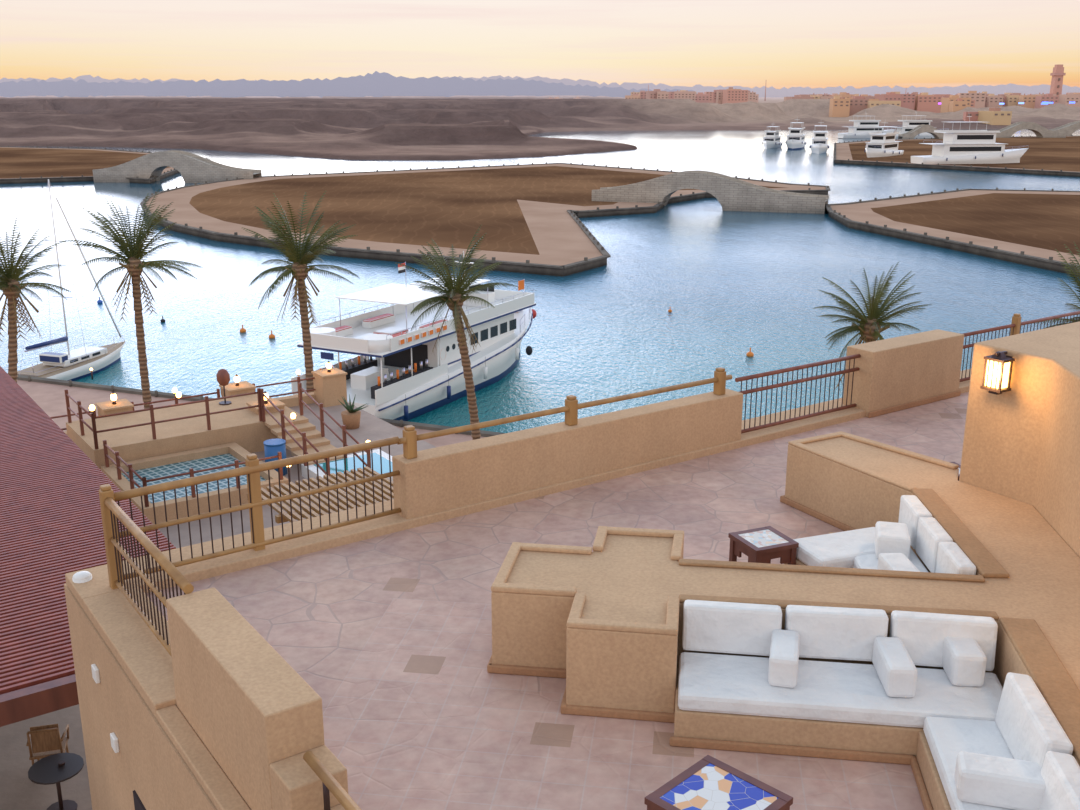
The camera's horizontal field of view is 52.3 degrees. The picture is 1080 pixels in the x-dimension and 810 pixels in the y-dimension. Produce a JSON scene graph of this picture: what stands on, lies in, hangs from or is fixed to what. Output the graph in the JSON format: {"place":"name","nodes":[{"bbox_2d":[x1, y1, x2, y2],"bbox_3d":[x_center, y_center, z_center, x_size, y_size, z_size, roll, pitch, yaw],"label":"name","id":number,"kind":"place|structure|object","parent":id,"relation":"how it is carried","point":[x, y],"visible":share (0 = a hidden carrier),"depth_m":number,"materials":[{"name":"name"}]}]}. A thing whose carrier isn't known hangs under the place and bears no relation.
{"place":"outdoors","nodes":[
{"label":"outdoors","id":0,"kind":"place"},
{"bbox_2d":[0,147,179,183],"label":"land","id":1,"kind":"structure","parent":0,"point":[17,162],"depth_m":359.01,"materials":[{"name":"brown soil"}]},
{"bbox_2d":[0,146,209,179],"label":"kerb","id":2,"kind":"structure","parent":1,"relation":"on","point":[164,173],"depth_m":302.56,"materials":[{"name":"concrete"}]},
{"bbox_2d":[17,375,504,446],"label":"quay","id":3,"kind":"structure","parent":0,"point":[47,395],"depth_m":78.55,"materials":[{"name":"stone"}]},
{"bbox_2d":[0,218,70,382],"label":"date palm","id":4,"kind":"object","parent":3,"relation":"on","point":[11,286],"visible":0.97,"depth_m":45.48,"materials":[{"name":"green plant"}]},
{"bbox_2d":[60,189,202,408],"bbox_3d":[-18.263,-1.311,50.466,5.314,16.960,5.206,-14,21,-42],"label":"date palm","id":5,"kind":"object","parent":3,"relation":"on","point":[133,264],"visible":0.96,"depth_m":48.82,"materials":[{"name":"green plant"}]},
{"bbox_2d":[64,584,216,809],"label":"resort building","id":6,"kind":"structure","parent":3,"relation":"on","point":[148,764],"depth_m":9.69,"materials":[{"name":"beige paint"}]},
{"bbox_2d":[72,571,145,809],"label":"wall fittings","id":7,"kind":"object","parent":6,"relation":"attached to","point":[82,577],"depth_m":10.03,"materials":[{"name":"white paint"}]},
{"bbox_2d":[147,392,968,809],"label":"terrace paving","id":8,"kind":"structure","parent":6,"relation":"on","point":[381,646],"depth_m":9.51,"materials":[{"name":"tile"}]},
{"bbox_2d":[65,329,970,809],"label":"terrace parapet walls","id":9,"kind":"structure","parent":8,"relation":"on","point":[231,697],"depth_m":11.60,"materials":[{"name":"beige paint"}]},
{"bbox_2d":[99,311,1079,809],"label":"terrace railings","id":10,"kind":"object","parent":9,"relation":"on","point":[113,513],"visible":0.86,"depth_m":11.23,"materials":[{"name":"brown wood"}]},
{"bbox_2d":[644,755,792,809],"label":"side table","id":11,"kind":"object","parent":8,"relation":"on","point":[708,782],"visible":1,"depth_m":6.79,"materials":[{"name":"tile"}]},
{"bbox_2d":[728,526,798,564],"bbox_3d":[2.177,1.518,10.786,0.484,0.460,0.484,-7,17,-22],"label":"side table","id":12,"kind":"object","parent":8,"relation":"on","point":[766,544],"visible":0.85,"depth_m":10.64,"materials":[{"name":"brown wood"}]},
{"bbox_2d":[487,431,1079,765],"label":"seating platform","id":13,"kind":"structure","parent":8,"relation":"on","point":[599,628],"depth_m":9.05,"materials":[{"name":"beige paint"}]},
{"bbox_2d":[959,321,1079,557],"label":"parapet wall","id":14,"kind":"structure","parent":13,"relation":"on","point":[1021,441],"depth_m":10.80,"materials":[{"name":"beige paint"}]},
{"bbox_2d":[980,351,1014,394],"bbox_3d":[4.524,-0.322,10.852,0.210,0.420,0.220,-10,18,-31],"label":"wall lantern","id":15,"kind":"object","parent":14,"relation":"attached to","point":[998,365],"depth_m":10.80,"materials":[{"name":"white glass"}]},
{"bbox_2d":[670,532,950,809],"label":"sofa benches","id":16,"kind":"object","parent":8,"relation":"on","point":[814,738],"visible":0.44,"depth_m":7.94,"materials":[{"name":"beige paint"}]},
{"bbox_2d":[678,495,1079,809],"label":"sofa cushions","id":17,"kind":"object","parent":16,"relation":"on","point":[993,744],"visible":0.84,"depth_m":8.12,"materials":[{"name":"white fabric"}]},
{"bbox_2d":[950,462,960,480],"bbox_3d":[4.702,0.966,12.759,0.474,0.460,0.474,-3,16,-12],"label":"side table back","id":18,"kind":"object","parent":8,"relation":"on","point":[958,468],"visible":0.01,"depth_m":12.76,"materials":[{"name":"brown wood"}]},
{"bbox_2d":[0,368,435,809],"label":"lower terrace","id":19,"kind":"structure","parent":3,"relation":"on","point":[239,435],"depth_m":31.29,"materials":[{"name":"beige paint"}]},
{"bbox_2d":[26,723,68,764],"bbox_3d":[-7.642,5.325,17.108,0.578,0.920,0.529,-4,16,-14],"label":"rattan chair","id":20,"kind":"object","parent":19,"relation":"on","point":[46,740],"visible":0.82,"depth_m":16.91,"materials":[{"name":"brown wicker"}]},
{"bbox_2d":[28,753,83,809],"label":"round table","id":21,"kind":"object","parent":19,"relation":"on","point":[57,769],"visible":1,"depth_m":16.18,"materials":[{"name":"grey metal"}]},
{"bbox_2d":[0,366,175,726],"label":"roof","id":22,"kind":"object","parent":19,"relation":"on","point":[53,477],"visible":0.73,"depth_m":15.77,"materials":[{"name":"red metal"}]},
{"bbox_2d":[121,453,264,502],"bbox_3d":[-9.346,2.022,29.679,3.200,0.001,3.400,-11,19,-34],"label":"pergola","id":23,"kind":"object","parent":19,"relation":"on","point":[185,466],"visible":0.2,"depth_m":30.11,"materials":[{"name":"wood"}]},
{"bbox_2d":[50,370,370,506],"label":"courtyard railings","id":24,"kind":"object","parent":19,"relation":"on","point":[261,395],"visible":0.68,"depth_m":31.04,"materials":[{"name":"brown wood"}]},
{"bbox_2d":[89,361,369,481],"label":"lamps","id":25,"kind":"object","parent":19,"relation":"attached to","point":[223,377],"visible":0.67,"depth_m":34.28,"materials":[{"name":"glowing lamp glass"},{"name":"tan plaster"}]},
{"bbox_2d":[264,394,367,475],"bbox_3d":[-5.865,2.894,25.540,10.485,1.053,20.517,-9,18,-28],"label":"courtyard clutter","id":26,"kind":"object","parent":19,"relation":"on","point":[350,420],"visible":0.52,"depth_m":34.81,"materials":[{"name":"blue plastic"}]},
{"bbox_2d":[247,466,393,523],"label":"sun shade slats","id":27,"kind":"object","parent":19,"relation":"on","point":[296,516],"visible":0.4,"depth_m":22.56,"materials":[{"name":"brown wood"}]},
{"bbox_2d":[301,449,392,498],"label":"plunge pool","id":28,"kind":"structure","parent":19,"relation":"on","point":[358,464],"depth_m":30.52,"materials":[{"name":"blue liquid"}]},
{"bbox_2d":[243,191,357,392],"bbox_3d":[-10.530,-1.285,50.605,5.007,16.852,5.208,-7,17,-25],"label":"date palm","id":29,"kind":"object","parent":3,"relation":"on","point":[298,269],"visible":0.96,"depth_m":48.78,"materials":[{"name":"green plant"}]},
{"bbox_2d":[398,225,518,439],"bbox_3d":[-3.644,-0.100,48.691,4.344,15.586,5.160,15,21,42],"label":"date palm","id":30,"kind":"object","parent":3,"relation":"on","point":[453,298],"visible":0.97,"depth_m":47.18,"materials":[{"name":"green plant"}]},
{"bbox_2d":[813,262,931,392],"bbox_3d":[11.599,2.443,40.233,4.030,15.257,3.700,0,16,0],"label":"date palm","id":31,"kind":"object","parent":3,"relation":"on","point":[871,326],"visible":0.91,"depth_m":38.63,"materials":[{"name":"green plant"}]},
{"bbox_2d":[1038,242,1079,328],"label":"date palm","id":32,"kind":"object","parent":3,"relation":"on","point":[1071,273],"visible":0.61,"depth_m":38.05,"materials":[{"name":"green plant"}]},
{"bbox_2d":[0,71,693,97],"bbox_3d":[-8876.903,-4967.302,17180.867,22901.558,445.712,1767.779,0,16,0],"label":"hill range","id":33,"kind":"structure","parent":0,"point":[376,84],"depth_m":16364.82,"materials":[{"name":"blue"}]},
{"bbox_2d":[143,164,827,276],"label":"island","id":34,"kind":"structure","parent":0,"point":[520,213],"depth_m":214.12,"materials":[{"name":"brown soil"}]},
{"bbox_2d":[140,162,829,268],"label":"island kerb","id":35,"kind":"structure","parent":34,"relation":"on","point":[594,240],"depth_m":186.74,"materials":[{"name":"concrete"}]},
{"bbox_2d":[0,129,1079,432],"bbox_3d":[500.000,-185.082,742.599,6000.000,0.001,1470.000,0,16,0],"label":"lagoon water","id":36,"kind":"structure","parent":0,"point":[730,289],"depth_m":130.55,"materials":[{"name":"blue liquid"}]},
{"bbox_2d":[3,179,125,380],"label":"sailing yacht","id":37,"kind":"object","parent":36,"relation":"on","point":[74,364],"visible":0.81,"depth_m":88.62,"materials":[{"name":"white plastic"}]},
{"bbox_2d":[93,150,261,182],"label":"arch bridge","id":38,"kind":"structure","parent":36,"relation":"in","point":[191,167],"depth_m":291.48,"materials":[{"name":"grey stone"}]},
{"bbox_2d":[291,251,536,420],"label":"dive boat","id":39,"kind":"object","parent":36,"relation":"on","point":[406,373],"visible":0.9,"depth_m":80.36,"materials":[{"name":"white paint"},{"name":"blue paint"},{"name":"dark glass"}]},
{"bbox_2d":[97,297,753,356],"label":"buoys","id":40,"kind":"object","parent":36,"relation":"on","point":[272,336],"visible":0.87,"depth_m":106.62,"materials":[{"name":"orange plastic"}]},
{"bbox_2d":[592,170,828,213],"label":"arch bridge","id":41,"kind":"structure","parent":36,"relation":"in","point":[729,193],"depth_m":220.60,"materials":[{"name":"grey stone"}]},
{"bbox_2d":[762,126,782,148],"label":"motor yacht","id":42,"kind":"object","parent":36,"relation":"on","point":[771,139],"visible":0.95,"depth_m":487.74,"materials":[{"name":"white"}]},
{"bbox_2d":[786,119,806,149],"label":"motor yacht","id":43,"kind":"object","parent":36,"relation":"on","point":[795,140],"visible":0.96,"depth_m":481.56,"materials":[{"name":"white"}]},
{"bbox_2d":[809,125,828,153],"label":"motor yacht","id":44,"kind":"object","parent":36,"relation":"on","point":[819,145],"visible":0.96,"depth_m":445.78,"materials":[{"name":"white"}]},
{"bbox_2d":[836,116,895,138],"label":"motor yacht","id":45,"kind":"object","parent":36,"relation":"on","point":[861,128],"visible":0.75,"depth_m":605.01,"materials":[{"name":"white"}]},
{"bbox_2d":[865,125,903,157],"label":"motor yacht","id":46,"kind":"object","parent":36,"relation":"on","point":[880,144],"visible":0.81,"depth_m":400.05,"materials":[{"name":"white plastic"}]},
{"bbox_2d":[892,115,947,138],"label":"motor yacht","id":47,"kind":"object","parent":36,"relation":"on","point":[908,126],"visible":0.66,"depth_m":586.25,"materials":[{"name":"white"}]},
{"bbox_2d":[0,95,1079,159],"bbox_3d":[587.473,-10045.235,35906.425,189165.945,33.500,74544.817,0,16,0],"label":"desert ground","id":48,"kind":"structure","parent":0,"point":[462,127],"depth_m":741.10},
{"bbox_2d":[545,64,1079,124],"bbox_3d":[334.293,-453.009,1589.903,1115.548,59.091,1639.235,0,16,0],"label":"distant town","id":49,"kind":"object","parent":48,"relation":"on","point":[844,104],"visible":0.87,"depth_m":1209.65,"materials":[{"name":"brown"}]},
{"bbox_2d":[0,75,1079,96],"bbox_3d":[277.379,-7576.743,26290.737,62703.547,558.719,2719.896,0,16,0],"label":"hill range","id":50,"kind":"structure","parent":0,"point":[771,91],"depth_m":25069.11,"materials":[{"name":"grey"}]},
{"bbox_2d":[0,0,1079,88],"label":"sky","id":51,"kind":"structure","parent":0,"point":[778,44],"materials":[{"name":"orange"}]},
{"bbox_2d":[827,190,1079,275],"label":"land","id":52,"kind":"structure","parent":0,"point":[1042,224],"depth_m":193.31,"materials":[{"name":"brown soil"}]},
{"bbox_2d":[825,188,1079,267],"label":"kerb","id":53,"kind":"structure","parent":52,"relation":"on","point":[925,235],"depth_m":182.10,"materials":[{"name":"concrete"}]},
{"bbox_2d":[834,136,1079,176],"bbox_3d":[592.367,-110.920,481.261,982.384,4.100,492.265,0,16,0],"label":"island","id":54,"kind":"structure","parent":0,"point":[1054,154],"depth_m":401.25,"materials":[{"name":"brown soil"}]},
{"bbox_2d":[898,124,943,138],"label":"arch bridge","id":55,"kind":"structure","parent":54,"relation":"on","point":[917,130],"depth_m":566.87,"materials":[{"name":"grey stone"}]},
{"bbox_2d":[833,135,1079,172],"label":"quay kerb","id":56,"kind":"structure","parent":54,"relation":"on","point":[834,158],"depth_m":355.79,"materials":[{"name":"concrete"}]},
{"bbox_2d":[911,116,1027,163],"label":"motor yacht","id":57,"kind":"object","parent":54,"relation":"on","point":[969,146],"visible":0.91,"depth_m":356.12,"materials":[{"name":"white"}]},
{"bbox_2d":[996,121,1065,137],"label":"arch bridge","id":58,"kind":"structure","parent":54,"relation":"on","point":[1038,130],"depth_m":586.56,"materials":[{"name":"grey stone"}]},
{"bbox_2d":[1050,121,1079,135],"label":"arch bridge","id":59,"kind":"structure","parent":54,"relation":"on","point":[1069,129],"depth_m":608.09,"materials":[{"name":"grey stone"}]}
]}

